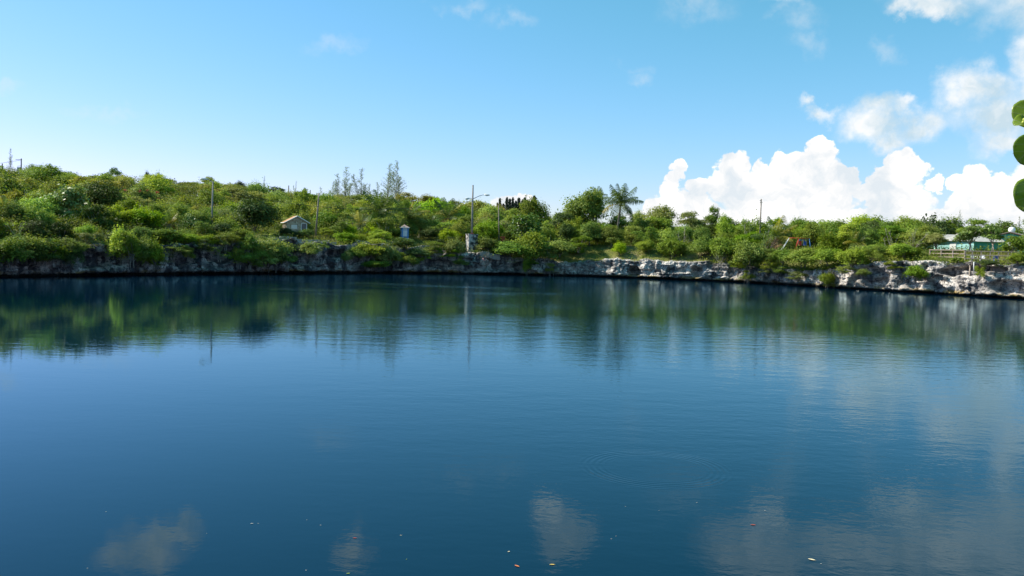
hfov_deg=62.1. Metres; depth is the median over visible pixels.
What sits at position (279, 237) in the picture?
wall
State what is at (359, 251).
hanging shrub
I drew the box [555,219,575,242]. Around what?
back scrub
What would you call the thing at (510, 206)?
dark pine
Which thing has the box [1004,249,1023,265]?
hanging shrub
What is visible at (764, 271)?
hanging shrub
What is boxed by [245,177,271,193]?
back scrub
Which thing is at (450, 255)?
hanging shrub
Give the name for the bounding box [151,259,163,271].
hanging shrub
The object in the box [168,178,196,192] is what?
hill scrub
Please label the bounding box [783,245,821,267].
hanging shrub
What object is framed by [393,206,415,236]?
back scrub
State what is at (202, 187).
hill scrub
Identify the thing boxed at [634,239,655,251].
rim bush
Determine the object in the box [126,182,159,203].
hill scrub
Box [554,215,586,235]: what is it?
back scrub
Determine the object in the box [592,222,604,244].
back scrub
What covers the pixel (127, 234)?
hill scrub
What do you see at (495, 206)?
back scrub
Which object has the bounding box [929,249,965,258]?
rim railing
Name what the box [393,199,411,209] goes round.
back scrub
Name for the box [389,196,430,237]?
tree
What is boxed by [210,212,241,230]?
hill scrub
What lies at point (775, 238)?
bank scrub
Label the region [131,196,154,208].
hill scrub
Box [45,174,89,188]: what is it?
hill scrub
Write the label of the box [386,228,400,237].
hedge bush
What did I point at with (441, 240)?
back scrub
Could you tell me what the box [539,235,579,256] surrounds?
hanging shrub
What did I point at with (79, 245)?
hanging shrub
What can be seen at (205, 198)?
hill scrub
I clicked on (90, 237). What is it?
hanging shrub
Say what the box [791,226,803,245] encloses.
bank scrub
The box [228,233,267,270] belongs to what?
hanging shrub
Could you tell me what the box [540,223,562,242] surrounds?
back scrub
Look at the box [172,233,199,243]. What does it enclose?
hanging shrub
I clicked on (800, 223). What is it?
back tree
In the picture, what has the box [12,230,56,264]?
hanging shrub
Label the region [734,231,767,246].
bank scrub
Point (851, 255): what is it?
hanging shrub
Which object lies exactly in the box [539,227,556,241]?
back scrub
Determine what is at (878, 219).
bank scrub
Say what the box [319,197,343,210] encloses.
back scrub
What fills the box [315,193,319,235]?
utility pole
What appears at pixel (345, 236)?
back scrub
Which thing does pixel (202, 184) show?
hill scrub
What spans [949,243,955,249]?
window
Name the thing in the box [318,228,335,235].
utility shrub
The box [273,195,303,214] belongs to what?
back scrub
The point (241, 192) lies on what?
hill scrub
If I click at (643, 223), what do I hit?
bank scrub
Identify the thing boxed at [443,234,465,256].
hanging shrub
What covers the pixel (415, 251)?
hanging shrub
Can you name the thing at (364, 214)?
back scrub
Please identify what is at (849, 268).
hanging shrub
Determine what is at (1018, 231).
bank scrub
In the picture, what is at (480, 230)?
back scrub
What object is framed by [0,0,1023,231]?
sky
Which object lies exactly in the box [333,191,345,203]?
back scrub
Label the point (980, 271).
hanging shrub
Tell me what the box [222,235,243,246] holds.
hanging shrub
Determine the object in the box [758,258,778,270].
hanging shrub
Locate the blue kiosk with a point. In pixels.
(404, 229)
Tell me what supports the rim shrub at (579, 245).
on the ground at (570, 257)
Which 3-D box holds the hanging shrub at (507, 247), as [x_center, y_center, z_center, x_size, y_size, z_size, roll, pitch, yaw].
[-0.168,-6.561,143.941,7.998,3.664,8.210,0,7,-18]
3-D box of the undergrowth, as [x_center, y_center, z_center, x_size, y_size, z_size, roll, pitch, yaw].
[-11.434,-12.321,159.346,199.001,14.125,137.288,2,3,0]
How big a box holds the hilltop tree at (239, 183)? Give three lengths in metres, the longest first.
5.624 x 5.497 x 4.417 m
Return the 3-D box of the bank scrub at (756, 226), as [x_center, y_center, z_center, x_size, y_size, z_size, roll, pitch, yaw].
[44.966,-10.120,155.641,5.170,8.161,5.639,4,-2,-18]
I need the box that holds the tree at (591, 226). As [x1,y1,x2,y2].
[578,219,601,245]
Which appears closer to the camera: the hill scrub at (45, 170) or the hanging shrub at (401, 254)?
the hanging shrub at (401, 254)
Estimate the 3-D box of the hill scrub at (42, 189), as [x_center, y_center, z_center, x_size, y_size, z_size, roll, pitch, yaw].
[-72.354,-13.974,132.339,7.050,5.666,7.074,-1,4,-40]
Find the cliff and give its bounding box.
[0,238,1023,298]
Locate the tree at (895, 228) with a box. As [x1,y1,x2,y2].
[877,225,906,244]
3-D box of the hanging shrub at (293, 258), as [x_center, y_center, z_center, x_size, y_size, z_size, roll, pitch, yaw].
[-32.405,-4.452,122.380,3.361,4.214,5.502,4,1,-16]
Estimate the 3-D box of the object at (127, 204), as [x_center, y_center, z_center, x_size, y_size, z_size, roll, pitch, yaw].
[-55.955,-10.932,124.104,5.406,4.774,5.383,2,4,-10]
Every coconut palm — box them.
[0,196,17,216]
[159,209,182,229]
[592,186,607,219]
[602,183,643,229]
[750,215,797,249]
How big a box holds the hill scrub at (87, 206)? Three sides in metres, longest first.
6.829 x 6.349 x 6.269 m
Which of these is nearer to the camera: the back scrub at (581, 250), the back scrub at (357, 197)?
the back scrub at (581, 250)
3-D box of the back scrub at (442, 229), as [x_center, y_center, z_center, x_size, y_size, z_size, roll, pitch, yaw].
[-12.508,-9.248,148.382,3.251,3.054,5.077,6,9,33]
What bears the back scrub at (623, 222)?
on the ground at (570, 257)
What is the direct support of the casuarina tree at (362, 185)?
on the ground at (570, 257)
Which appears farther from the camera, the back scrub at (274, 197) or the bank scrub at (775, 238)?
the back scrub at (274, 197)
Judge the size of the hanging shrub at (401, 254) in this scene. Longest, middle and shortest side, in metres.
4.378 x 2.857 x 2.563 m
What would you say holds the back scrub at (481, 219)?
on the ground at (570, 257)
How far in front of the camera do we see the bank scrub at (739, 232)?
145.36 m
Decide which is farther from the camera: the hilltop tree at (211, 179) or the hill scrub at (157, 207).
the hilltop tree at (211, 179)
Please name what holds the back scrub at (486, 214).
on the ground at (570, 257)
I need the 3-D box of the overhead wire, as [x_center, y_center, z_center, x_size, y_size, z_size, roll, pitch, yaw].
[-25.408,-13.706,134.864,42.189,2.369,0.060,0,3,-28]
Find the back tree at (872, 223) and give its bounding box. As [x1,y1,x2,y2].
[859,220,882,230]
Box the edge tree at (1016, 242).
[996,235,1023,254]
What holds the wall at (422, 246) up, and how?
on the cliff
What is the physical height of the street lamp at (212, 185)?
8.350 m
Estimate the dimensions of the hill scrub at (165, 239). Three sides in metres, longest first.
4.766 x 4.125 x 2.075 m
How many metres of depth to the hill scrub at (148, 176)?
175.81 m
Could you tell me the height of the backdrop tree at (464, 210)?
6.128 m
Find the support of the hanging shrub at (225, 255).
hanging from the cliff
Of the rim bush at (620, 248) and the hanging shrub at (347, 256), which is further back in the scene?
the rim bush at (620, 248)
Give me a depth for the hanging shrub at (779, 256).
129.47 m
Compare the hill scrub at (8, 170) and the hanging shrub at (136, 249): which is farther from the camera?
the hill scrub at (8, 170)
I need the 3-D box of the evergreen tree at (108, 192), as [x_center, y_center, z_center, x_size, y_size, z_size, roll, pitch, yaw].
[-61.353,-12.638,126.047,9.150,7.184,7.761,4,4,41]
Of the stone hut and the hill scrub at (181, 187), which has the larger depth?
the hill scrub at (181, 187)
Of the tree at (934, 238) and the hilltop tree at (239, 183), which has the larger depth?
the hilltop tree at (239, 183)
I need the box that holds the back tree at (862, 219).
[846,213,879,233]
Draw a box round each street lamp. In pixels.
[200,178,213,223]
[465,185,489,233]
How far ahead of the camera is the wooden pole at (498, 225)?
152.57 m
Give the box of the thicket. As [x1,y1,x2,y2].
[0,166,928,249]
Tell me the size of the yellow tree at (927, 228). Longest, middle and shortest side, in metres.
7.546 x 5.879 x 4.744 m
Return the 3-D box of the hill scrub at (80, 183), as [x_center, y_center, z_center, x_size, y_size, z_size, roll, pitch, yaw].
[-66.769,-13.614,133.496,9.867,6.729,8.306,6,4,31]
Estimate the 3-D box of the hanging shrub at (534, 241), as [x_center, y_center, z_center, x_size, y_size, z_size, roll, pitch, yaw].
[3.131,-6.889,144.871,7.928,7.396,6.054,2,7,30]
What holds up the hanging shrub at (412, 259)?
hanging from the cliff
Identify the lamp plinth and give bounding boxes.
[465,234,477,251]
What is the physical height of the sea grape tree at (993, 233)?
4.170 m
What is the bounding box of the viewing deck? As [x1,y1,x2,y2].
[965,251,1014,275]
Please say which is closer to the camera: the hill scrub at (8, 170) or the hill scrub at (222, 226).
the hill scrub at (222, 226)
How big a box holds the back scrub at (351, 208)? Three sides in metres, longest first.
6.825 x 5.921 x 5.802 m
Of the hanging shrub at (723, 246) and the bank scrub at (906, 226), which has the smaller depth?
the bank scrub at (906, 226)
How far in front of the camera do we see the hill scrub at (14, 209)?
100.84 m
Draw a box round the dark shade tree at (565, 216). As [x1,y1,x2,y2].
[545,212,574,234]
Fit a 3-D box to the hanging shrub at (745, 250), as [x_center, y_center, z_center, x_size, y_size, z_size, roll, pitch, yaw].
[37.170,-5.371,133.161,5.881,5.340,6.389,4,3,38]
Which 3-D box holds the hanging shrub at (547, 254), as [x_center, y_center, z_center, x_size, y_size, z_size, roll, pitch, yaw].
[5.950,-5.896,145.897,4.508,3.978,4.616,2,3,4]
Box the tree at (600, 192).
[591,187,604,222]
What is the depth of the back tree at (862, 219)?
138.87 m
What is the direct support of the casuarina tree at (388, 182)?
on the ground at (570, 257)
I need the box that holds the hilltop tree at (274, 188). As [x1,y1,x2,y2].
[267,186,285,192]
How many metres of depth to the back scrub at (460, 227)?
149.74 m
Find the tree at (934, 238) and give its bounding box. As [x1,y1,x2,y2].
[924,232,948,250]
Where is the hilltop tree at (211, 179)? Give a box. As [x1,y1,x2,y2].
[199,176,216,183]
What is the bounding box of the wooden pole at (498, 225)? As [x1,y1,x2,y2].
[498,205,499,239]
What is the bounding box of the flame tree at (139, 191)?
[122,189,159,198]
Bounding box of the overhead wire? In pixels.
[217,189,469,209]
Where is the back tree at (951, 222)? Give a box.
[928,214,966,231]
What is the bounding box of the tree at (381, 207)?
[360,189,401,228]
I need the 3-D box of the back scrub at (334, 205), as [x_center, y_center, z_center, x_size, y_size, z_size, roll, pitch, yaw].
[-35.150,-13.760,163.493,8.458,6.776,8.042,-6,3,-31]
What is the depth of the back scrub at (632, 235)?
153.53 m
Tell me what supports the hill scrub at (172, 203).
on the ground at (570, 257)
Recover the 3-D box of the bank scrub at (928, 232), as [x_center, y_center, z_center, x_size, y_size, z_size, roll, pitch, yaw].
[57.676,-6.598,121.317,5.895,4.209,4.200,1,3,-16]
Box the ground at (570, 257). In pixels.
[4,195,1023,270]
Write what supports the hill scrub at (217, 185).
on the ground at (570, 257)
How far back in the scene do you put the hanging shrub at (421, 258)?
138.57 m
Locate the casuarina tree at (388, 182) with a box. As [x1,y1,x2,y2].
[379,163,396,198]
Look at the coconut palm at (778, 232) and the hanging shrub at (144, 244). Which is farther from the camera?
the coconut palm at (778, 232)
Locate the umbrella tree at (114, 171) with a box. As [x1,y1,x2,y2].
[104,167,121,176]
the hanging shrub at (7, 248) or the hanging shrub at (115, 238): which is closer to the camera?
the hanging shrub at (7, 248)
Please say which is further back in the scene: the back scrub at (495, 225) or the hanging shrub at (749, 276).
the back scrub at (495, 225)
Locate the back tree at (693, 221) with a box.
[677,211,710,238]
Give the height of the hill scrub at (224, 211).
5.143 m
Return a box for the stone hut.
[281,216,309,233]
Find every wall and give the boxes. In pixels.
[271,236,336,244]
[408,245,428,248]
[480,251,499,259]
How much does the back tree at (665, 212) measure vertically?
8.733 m
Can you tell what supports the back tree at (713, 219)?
on the ground at (570, 257)
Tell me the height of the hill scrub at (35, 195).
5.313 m
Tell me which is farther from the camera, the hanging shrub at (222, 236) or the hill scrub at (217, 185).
the hill scrub at (217, 185)
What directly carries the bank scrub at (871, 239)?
on the ground at (570, 257)
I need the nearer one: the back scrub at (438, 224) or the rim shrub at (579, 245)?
the rim shrub at (579, 245)
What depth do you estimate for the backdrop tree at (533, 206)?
169.23 m
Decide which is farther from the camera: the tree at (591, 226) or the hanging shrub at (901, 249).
the tree at (591, 226)
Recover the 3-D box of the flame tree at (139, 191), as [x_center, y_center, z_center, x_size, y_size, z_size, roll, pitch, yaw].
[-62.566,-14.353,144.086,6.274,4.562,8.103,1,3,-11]
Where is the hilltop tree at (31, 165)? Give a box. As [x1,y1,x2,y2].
[17,163,39,174]
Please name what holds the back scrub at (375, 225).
on the ground at (570, 257)
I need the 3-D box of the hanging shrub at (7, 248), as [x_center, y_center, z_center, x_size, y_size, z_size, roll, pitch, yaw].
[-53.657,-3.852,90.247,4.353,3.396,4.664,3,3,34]
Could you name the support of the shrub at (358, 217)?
on the ground at (570, 257)
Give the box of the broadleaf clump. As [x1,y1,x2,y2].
[299,229,314,235]
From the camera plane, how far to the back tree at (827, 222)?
144.03 m
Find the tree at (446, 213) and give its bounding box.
[429,198,464,227]
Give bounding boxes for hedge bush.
[335,224,360,234]
[358,226,383,237]
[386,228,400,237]
[416,226,439,240]
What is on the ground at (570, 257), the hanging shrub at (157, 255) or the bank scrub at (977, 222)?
the bank scrub at (977, 222)
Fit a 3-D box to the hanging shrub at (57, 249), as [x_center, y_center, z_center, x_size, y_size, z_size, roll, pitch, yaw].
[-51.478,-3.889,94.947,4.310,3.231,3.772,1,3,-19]
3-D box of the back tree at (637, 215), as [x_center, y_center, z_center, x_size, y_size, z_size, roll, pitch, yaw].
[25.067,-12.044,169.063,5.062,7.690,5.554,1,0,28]
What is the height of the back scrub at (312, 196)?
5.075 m
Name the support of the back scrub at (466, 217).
on the ground at (570, 257)
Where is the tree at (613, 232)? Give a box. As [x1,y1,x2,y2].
[596,225,628,247]
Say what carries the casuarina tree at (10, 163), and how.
on the ground at (570, 257)
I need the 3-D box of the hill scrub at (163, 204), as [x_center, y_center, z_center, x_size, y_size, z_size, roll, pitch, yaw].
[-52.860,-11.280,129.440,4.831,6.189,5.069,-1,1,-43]
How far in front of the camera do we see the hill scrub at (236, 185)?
184.39 m
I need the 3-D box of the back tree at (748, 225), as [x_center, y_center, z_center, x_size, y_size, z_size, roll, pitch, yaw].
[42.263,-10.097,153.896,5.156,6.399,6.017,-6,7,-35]
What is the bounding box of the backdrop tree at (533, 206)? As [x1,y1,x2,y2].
[517,194,551,227]
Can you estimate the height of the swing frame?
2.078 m
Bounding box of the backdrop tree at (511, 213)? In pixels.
[503,208,522,229]
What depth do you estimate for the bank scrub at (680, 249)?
144.39 m
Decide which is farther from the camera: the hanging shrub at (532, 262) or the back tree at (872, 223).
the hanging shrub at (532, 262)
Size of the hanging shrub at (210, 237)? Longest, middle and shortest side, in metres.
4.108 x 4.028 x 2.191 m
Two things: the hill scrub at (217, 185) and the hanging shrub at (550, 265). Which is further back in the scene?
the hill scrub at (217, 185)
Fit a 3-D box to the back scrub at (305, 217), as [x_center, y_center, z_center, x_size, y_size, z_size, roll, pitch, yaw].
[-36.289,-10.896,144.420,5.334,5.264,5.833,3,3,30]
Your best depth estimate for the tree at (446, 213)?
162.41 m
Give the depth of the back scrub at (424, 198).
195.94 m
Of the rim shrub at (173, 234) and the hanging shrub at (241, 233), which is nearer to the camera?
the rim shrub at (173, 234)
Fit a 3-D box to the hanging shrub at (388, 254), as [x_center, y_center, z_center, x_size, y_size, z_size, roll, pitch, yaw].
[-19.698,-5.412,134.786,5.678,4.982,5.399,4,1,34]
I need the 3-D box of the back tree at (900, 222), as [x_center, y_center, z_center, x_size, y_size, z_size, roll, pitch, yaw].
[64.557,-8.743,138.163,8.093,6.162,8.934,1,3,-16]
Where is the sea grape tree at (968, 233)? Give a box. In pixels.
[952,225,985,251]
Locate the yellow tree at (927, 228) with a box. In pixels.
[897,223,949,248]
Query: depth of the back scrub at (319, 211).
155.08 m
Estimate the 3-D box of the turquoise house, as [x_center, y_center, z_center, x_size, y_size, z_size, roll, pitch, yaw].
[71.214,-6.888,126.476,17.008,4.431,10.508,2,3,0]
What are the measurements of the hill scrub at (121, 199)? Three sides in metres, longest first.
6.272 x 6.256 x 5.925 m
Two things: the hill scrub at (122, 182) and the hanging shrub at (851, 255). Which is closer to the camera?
the hanging shrub at (851, 255)
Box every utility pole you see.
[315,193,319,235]
[759,199,761,232]
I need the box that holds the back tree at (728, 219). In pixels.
[715,213,734,235]
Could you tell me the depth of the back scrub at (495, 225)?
154.90 m
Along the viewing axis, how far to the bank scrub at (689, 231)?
155.56 m
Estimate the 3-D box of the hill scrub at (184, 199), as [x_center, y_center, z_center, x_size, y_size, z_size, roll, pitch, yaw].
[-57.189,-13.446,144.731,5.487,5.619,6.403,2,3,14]
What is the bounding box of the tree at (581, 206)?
[557,187,616,228]
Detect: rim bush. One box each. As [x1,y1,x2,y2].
[611,238,626,256]
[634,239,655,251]
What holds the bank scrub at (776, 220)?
on the ground at (570, 257)
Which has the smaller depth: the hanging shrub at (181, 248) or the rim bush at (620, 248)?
the hanging shrub at (181, 248)
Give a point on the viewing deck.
(980, 258)
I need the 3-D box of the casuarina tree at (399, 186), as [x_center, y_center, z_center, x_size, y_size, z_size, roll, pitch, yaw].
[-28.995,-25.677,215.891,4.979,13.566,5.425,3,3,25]
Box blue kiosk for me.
[399,224,409,238]
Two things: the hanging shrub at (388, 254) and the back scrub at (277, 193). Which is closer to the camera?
the hanging shrub at (388, 254)
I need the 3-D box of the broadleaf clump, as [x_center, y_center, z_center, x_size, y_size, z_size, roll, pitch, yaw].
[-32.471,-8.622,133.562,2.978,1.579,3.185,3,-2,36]
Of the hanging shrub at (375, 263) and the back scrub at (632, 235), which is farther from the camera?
the back scrub at (632, 235)
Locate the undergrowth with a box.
[0,187,1023,271]
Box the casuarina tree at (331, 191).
[327,181,336,196]
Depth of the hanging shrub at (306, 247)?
125.30 m
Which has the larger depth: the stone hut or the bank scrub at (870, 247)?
the stone hut
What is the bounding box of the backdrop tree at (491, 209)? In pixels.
[473,203,505,221]
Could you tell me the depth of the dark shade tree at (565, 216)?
160.86 m
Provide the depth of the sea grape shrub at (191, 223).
121.05 m
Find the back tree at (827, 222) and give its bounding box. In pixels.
[820,220,835,226]
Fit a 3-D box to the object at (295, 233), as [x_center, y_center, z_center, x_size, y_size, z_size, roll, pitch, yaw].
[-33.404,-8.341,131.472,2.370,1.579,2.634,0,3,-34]
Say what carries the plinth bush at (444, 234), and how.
on the ground at (570, 257)
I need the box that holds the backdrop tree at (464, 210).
[450,205,474,215]
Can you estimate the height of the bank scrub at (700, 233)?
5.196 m
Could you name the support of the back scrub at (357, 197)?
on the ground at (570, 257)
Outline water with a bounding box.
[0,273,1023,575]
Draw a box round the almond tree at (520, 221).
[507,212,546,239]
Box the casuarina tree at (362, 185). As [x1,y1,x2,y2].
[351,167,368,200]
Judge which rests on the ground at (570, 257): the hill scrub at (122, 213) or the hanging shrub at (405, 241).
the hill scrub at (122, 213)
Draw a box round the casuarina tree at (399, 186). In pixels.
[387,160,406,200]
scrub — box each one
[0,169,34,198]
[0,189,25,200]
[0,199,30,217]
[0,217,15,234]
[0,221,31,237]
[1,165,21,178]
[12,172,43,191]
[15,218,51,235]
[16,193,67,212]
[17,163,66,185]
[20,203,57,226]
[23,191,68,216]
[33,180,54,194]
[34,180,61,196]
[44,221,74,238]
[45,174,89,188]
[64,183,91,212]
[65,175,100,187]
[71,179,93,186]
[73,222,99,237]
[81,204,117,227]
[93,172,123,188]
[98,194,132,214]
[100,175,131,189]
[106,204,135,226]
[109,229,140,238]
[110,176,152,192]
[120,202,167,226]
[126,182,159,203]
[128,226,155,239]
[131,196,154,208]
[139,174,173,182]
[140,170,180,198]
[144,202,168,226]
[151,232,170,242]
[153,196,179,223]
[162,193,195,206]
[165,196,192,208]
[165,200,193,225]
[166,183,196,196]
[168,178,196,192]
[175,226,197,240]
[184,202,211,227]
[189,221,213,234]
[190,180,218,196]
[190,205,202,212]
[191,185,232,210]
[197,184,220,195]
[197,207,223,223]
[201,182,222,188]
[210,205,240,219]
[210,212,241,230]
[210,220,235,236]
[213,187,231,205]
[215,200,249,226]
[220,185,253,203]
[221,182,251,199]
[234,188,254,202]
[243,190,272,203]
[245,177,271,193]
[256,196,281,221]
[264,194,285,205]
[267,186,295,205]
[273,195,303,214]
[278,199,311,218]
[281,208,314,230]
[293,187,314,204]
[304,197,320,216]
[306,194,327,205]
[309,196,338,230]
[310,199,347,218]
[310,208,338,234]
[314,191,340,204]
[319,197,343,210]
[329,216,358,233]
[330,222,351,233]
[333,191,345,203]
[333,230,357,241]
[341,196,361,211]
[341,211,355,224]
[344,203,361,218]
[346,194,364,201]
[349,206,385,226]
[353,231,368,241]
[356,194,380,206]
[363,211,394,236]
[367,229,393,240]
[371,215,398,234]
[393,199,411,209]
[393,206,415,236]
[394,192,420,201]
[412,212,435,237]
[413,194,444,203]
[429,219,452,233]
[434,226,451,237]
[435,236,453,245]
[443,216,462,227]
[450,219,469,240]
[458,213,479,226]
[459,199,493,213]
[469,222,497,238]
[470,214,499,227]
[476,216,504,239]
[480,211,493,221]
[492,199,507,216]
[496,220,510,239]
[500,225,518,239]
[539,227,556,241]
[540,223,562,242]
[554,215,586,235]
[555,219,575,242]
[567,242,583,254]
[570,229,589,242]
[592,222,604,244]
[606,213,629,230]
[622,225,643,242]
[626,218,657,240]
[630,226,656,243]
[642,216,675,231]
[649,227,677,241]
[672,222,694,241]
[672,241,687,254]
[674,226,689,241]
[692,226,712,243]
[693,224,716,238]
[714,216,736,238]
[721,228,743,244]
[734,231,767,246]
[748,209,770,238]
[754,225,770,240]
[761,224,777,248]
[764,217,780,239]
[775,225,792,243]
[789,220,828,246]
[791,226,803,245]
[812,218,846,238]
[814,232,849,249]
[817,218,843,245]
[833,222,864,247]
[843,227,867,247]
[849,222,879,245]
[860,229,885,245]
[863,242,889,254]
[870,215,884,223]
[875,217,897,229]
[877,231,903,245]
[879,228,901,247]
[894,215,920,244]
[895,227,932,247]
[905,247,927,256]
[921,212,960,234]
[955,217,989,231]
[979,218,1020,233]
[1004,219,1023,233]
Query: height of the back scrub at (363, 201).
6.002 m
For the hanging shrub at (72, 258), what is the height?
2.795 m
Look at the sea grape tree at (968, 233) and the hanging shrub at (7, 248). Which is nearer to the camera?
the hanging shrub at (7, 248)
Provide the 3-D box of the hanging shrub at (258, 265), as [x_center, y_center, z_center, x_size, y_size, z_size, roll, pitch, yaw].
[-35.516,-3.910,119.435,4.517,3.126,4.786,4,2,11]
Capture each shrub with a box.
[0,233,38,265]
[0,236,29,267]
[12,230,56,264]
[31,239,71,267]
[32,238,64,264]
[54,235,77,264]
[56,237,85,246]
[60,247,84,266]
[61,240,93,252]
[73,232,106,248]
[105,224,138,263]
[114,230,143,267]
[129,232,155,269]
[142,231,166,269]
[147,227,184,242]
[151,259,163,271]
[159,252,173,267]
[165,245,190,255]
[168,242,178,259]
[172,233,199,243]
[175,213,202,227]
[183,247,195,261]
[193,239,216,253]
[196,232,221,244]
[213,234,234,250]
[214,246,233,261]
[215,228,252,237]
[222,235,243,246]
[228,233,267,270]
[233,246,246,268]
[248,249,275,270]
[249,234,293,272]
[277,243,298,271]
[298,238,322,256]
[317,241,329,249]
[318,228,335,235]
[341,251,353,263]
[346,210,370,234]
[346,245,369,260]
[356,239,386,261]
[361,260,391,269]
[372,241,405,269]
[390,237,415,247]
[391,250,405,266]
[402,253,419,266]
[404,245,430,257]
[416,252,431,264]
[422,240,443,250]
[434,248,446,256]
[439,249,458,260]
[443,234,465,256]
[453,255,469,268]
[475,235,497,250]
[492,238,532,259]
[510,226,552,265]
[522,255,530,273]
[525,260,538,267]
[537,245,557,262]
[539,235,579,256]
[544,262,554,275]
[570,235,592,252]
[656,236,688,259]
[685,237,712,257]
[706,235,737,265]
[712,251,725,268]
[727,258,746,272]
[731,237,766,270]
[738,270,755,281]
[755,248,776,265]
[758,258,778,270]
[759,265,774,276]
[766,247,794,264]
[771,267,790,274]
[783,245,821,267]
[786,271,808,281]
[809,246,841,265]
[817,270,835,287]
[834,247,869,265]
[834,265,857,275]
[854,268,871,277]
[862,245,885,262]
[883,260,903,273]
[889,243,917,259]
[901,264,929,282]
[949,257,962,262]
[974,261,986,279]
[978,258,999,267]
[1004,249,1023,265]
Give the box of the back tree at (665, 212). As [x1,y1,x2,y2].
[636,204,680,232]
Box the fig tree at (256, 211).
[229,190,287,234]
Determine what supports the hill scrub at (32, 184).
on the ground at (570, 257)
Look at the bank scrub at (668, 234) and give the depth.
150.96 m
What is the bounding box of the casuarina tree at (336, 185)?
[332,174,343,196]
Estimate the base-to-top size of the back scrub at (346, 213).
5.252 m
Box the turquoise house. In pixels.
[927,227,1023,252]
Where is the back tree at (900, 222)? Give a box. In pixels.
[890,215,932,231]
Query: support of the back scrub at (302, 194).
on the ground at (570, 257)
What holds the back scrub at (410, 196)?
on the ground at (570, 257)
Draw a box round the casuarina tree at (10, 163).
[6,149,12,170]
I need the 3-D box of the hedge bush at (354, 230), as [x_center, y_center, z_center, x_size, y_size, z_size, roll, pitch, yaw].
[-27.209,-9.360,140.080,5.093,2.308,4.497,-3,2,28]
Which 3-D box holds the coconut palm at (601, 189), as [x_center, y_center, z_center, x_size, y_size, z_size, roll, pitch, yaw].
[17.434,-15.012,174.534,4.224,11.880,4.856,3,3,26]
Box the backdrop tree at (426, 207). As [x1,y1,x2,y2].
[409,197,458,220]
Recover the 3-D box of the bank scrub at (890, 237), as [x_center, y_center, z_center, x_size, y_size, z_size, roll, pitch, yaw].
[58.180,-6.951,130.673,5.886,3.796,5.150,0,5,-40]
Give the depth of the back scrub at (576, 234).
152.70 m
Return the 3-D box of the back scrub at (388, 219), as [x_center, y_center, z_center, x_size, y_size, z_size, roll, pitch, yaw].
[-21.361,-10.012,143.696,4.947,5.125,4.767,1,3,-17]
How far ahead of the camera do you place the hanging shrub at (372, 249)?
132.19 m
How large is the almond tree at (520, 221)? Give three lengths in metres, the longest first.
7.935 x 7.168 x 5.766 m
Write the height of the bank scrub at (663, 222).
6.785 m
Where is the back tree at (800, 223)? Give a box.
[789,217,818,228]
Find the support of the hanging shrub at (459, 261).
hanging from the cliff
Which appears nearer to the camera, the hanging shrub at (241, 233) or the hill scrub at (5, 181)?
the hanging shrub at (241, 233)
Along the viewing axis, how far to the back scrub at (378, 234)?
138.88 m
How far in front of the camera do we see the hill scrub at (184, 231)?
114.31 m
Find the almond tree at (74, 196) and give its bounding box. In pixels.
[31,184,94,217]
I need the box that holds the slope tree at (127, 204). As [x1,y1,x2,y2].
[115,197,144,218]
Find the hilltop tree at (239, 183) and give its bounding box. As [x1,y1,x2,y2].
[233,180,246,186]
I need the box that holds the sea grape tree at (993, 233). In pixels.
[976,224,1004,250]
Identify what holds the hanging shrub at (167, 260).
hanging from the cliff
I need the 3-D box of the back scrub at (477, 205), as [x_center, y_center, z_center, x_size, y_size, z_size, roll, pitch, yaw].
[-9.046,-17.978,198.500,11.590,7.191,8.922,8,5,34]
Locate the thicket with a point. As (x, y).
(79, 219)
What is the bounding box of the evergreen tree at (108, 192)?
[78,179,135,213]
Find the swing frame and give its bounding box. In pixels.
[783,238,810,249]
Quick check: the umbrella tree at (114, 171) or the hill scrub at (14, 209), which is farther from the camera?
the umbrella tree at (114, 171)
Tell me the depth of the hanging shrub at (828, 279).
122.20 m
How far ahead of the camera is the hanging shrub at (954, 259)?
109.60 m
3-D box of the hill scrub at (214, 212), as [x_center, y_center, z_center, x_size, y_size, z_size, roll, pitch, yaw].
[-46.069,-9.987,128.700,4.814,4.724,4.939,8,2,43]
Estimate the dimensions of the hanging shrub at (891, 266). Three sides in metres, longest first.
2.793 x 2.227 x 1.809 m
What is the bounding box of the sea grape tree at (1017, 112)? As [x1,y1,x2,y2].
[1011,100,1023,211]
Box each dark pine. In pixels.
[504,197,508,210]
[508,199,512,209]
[517,197,520,212]
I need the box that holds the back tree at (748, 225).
[733,215,755,234]
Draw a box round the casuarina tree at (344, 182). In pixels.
[340,167,355,199]
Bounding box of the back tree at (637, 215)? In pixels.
[628,210,646,225]
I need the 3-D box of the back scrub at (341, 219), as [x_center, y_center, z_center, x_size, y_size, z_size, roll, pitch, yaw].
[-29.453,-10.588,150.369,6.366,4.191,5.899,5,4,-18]
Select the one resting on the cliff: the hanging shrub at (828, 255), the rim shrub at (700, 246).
the hanging shrub at (828, 255)
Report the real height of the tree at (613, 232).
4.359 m
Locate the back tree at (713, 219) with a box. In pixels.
[703,204,719,226]
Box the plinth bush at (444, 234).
[437,228,464,240]
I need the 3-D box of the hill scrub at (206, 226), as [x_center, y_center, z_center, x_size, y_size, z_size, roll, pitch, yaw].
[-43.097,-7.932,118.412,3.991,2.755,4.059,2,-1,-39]

